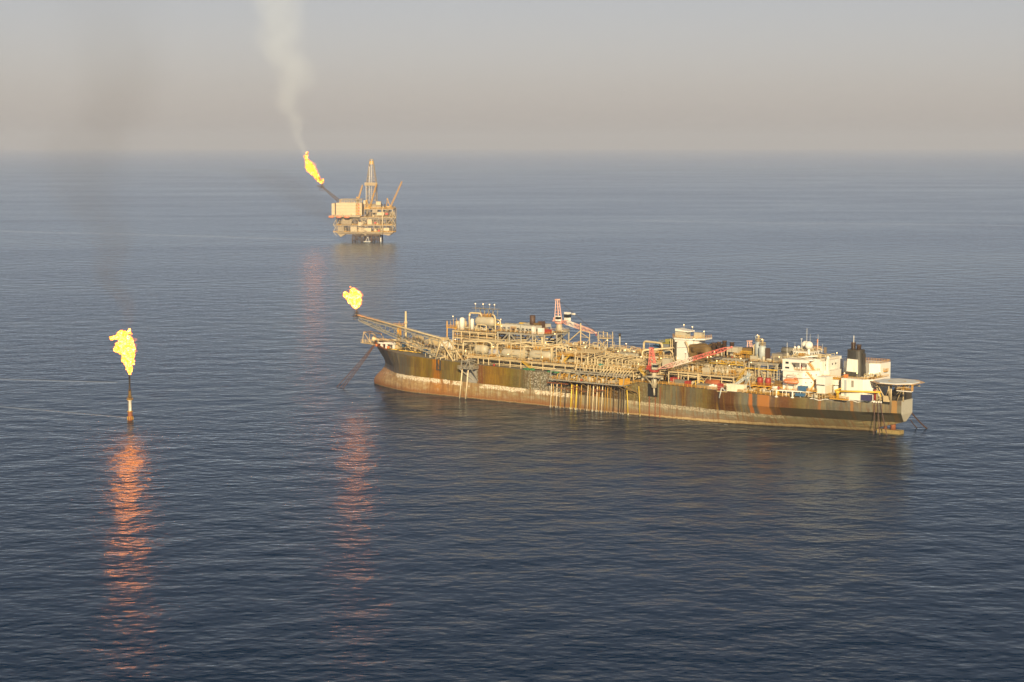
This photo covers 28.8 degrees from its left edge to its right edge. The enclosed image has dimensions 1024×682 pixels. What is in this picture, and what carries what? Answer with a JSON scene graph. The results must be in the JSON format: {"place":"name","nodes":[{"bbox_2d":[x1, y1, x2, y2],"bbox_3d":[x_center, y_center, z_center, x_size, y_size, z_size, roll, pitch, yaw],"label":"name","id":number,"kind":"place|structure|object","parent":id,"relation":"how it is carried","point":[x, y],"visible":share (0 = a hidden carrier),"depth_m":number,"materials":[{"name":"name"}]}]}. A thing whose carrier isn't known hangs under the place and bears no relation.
{"place":"outdoors","nodes":[
{"label":"outdoors","id":0,"kind":"place"},
{"bbox_2d":[0,149,1023,681],"bbox_3d":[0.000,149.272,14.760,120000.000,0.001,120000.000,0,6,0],"label":"sea","id":1,"kind":"structure","parent":0,"point":[252,491],"depth_m":1026.50,"materials":[{"name":"liquid"}]},
{"bbox_2d":[127,375,132,420],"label":"flare column","id":2,"kind":"structure","parent":1,"relation":"in","point":[130,412],"depth_m":1084.82,"materials":[{"name":"metal"}]},
{"bbox_2d":[317,159,402,241],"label":"drilling platform","id":3,"kind":"structure","parent":1,"relation":"in","point":[356,209],"depth_m":3060.27,"materials":[{"name":"white paint"}]},
{"bbox_2d":[352,299,924,434],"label":"production ship","id":4,"kind":"object","parent":1,"relation":"on","point":[594,376],"visible":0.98,"depth_m":1113.51,"materials":[{"name":"paint"}]},
{"bbox_2d":[337,345,373,386],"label":"mooring chain","id":5,"kind":"object","parent":4,"relation":"hanging from","point":[355,366],"visible":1,"depth_m":1244.93,"materials":[{"name":"metal"}]},
{"bbox_2d":[340,346,373,387],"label":"mooring chain","id":6,"kind":"object","parent":4,"relation":"hanging from","point":[357,367],"visible":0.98,"depth_m":1243.21,"materials":[{"name":"metal"}]},
{"bbox_2d":[343,347,373,387],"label":"mooring chain","id":7,"kind":"object","parent":4,"relation":"hanging from","point":[358,368],"visible":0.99,"depth_m":1240.26,"materials":[{"name":"metal"}]},
{"bbox_2d":[670,377,679,383],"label":"container","id":8,"kind":"object","parent":4,"relation":"on","point":[672,378],"visible":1,"depth_m":1096.54,"materials":[{"name":"red metal"}]},
{"bbox_2d":[674,379,688,385],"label":"cargo skip","id":9,"kind":"object","parent":4,"relation":"on","point":[677,381],"visible":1,"depth_m":1091.89,"materials":[{"name":"white metal"}]},
{"bbox_2d":[684,380,690,386],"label":"steel box","id":10,"kind":"object","parent":4,"relation":"on","point":[686,383],"visible":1,"depth_m":1086.64,"materials":[{"name":"red paint"}]},
{"bbox_2d":[697,383,710,388],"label":"cargo skip","id":11,"kind":"object","parent":4,"relation":"on","point":[704,385],"visible":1,"depth_m":1080.76,"materials":[{"name":"white metal"}]},
{"bbox_2d":[705,379,720,384],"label":"rusty tank","id":12,"kind":"object","parent":4,"relation":"on","point":[711,381],"visible":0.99,"depth_m":1082.25,"materials":[{"name":"metal"}]},
{"bbox_2d":[717,383,723,389],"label":"steel box","id":13,"kind":"object","parent":4,"relation":"on","point":[721,385],"visible":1,"depth_m":1073.49,"materials":[{"name":"red paint"}]},
{"bbox_2d":[727,383,746,391],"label":"container","id":14,"kind":"object","parent":4,"relation":"on","point":[733,387],"visible":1,"depth_m":1067.37,"materials":[{"name":"white metal"}]},
{"bbox_2d":[774,380,782,386],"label":"skip box","id":15,"kind":"object","parent":4,"relation":"on","point":[779,382],"visible":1,"depth_m":1059.86,"materials":[{"name":"metal"}]},
{"bbox_2d":[783,378,798,383],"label":"lifeboat","id":16,"kind":"object","parent":4,"relation":"hanging from","point":[791,380],"visible":1,"depth_m":1048.31,"materials":[{"name":"orange plastic"}]},
{"bbox_2d":[795,393,805,396],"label":"waste bin","id":17,"kind":"object","parent":4,"relation":"on","point":[800,394],"visible":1,"depth_m":1046.34,"materials":[{"name":"blue metal"}]},
{"bbox_2d":[798,385,807,390],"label":"container","id":18,"kind":"object","parent":4,"relation":"on","point":[801,388],"visible":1,"depth_m":1046.18,"materials":[{"name":"blue metal"}]},
{"bbox_2d":[861,394,872,400],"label":"steel box","id":19,"kind":"object","parent":4,"relation":"on","point":[867,397],"visible":1,"depth_m":1029.23,"materials":[{"name":"paint"}]},
{"bbox_2d":[873,403,874,434],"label":"mooring chain","id":20,"kind":"object","parent":4,"relation":"hanging from","point":[874,418],"visible":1,"depth_m":1032.15,"materials":[{"name":"metal"}]},
{"bbox_2d":[877,403,879,434],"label":"mooring chain","id":21,"kind":"object","parent":4,"relation":"hanging from","point":[878,419],"visible":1,"depth_m":1031.27,"materials":[{"name":"metal"}]},
{"bbox_2d":[0,0,1023,148],"label":"sky","id":22,"kind":"structure","parent":0,"point":[75,74],"materials":[{"name":"grey"}]}
]}

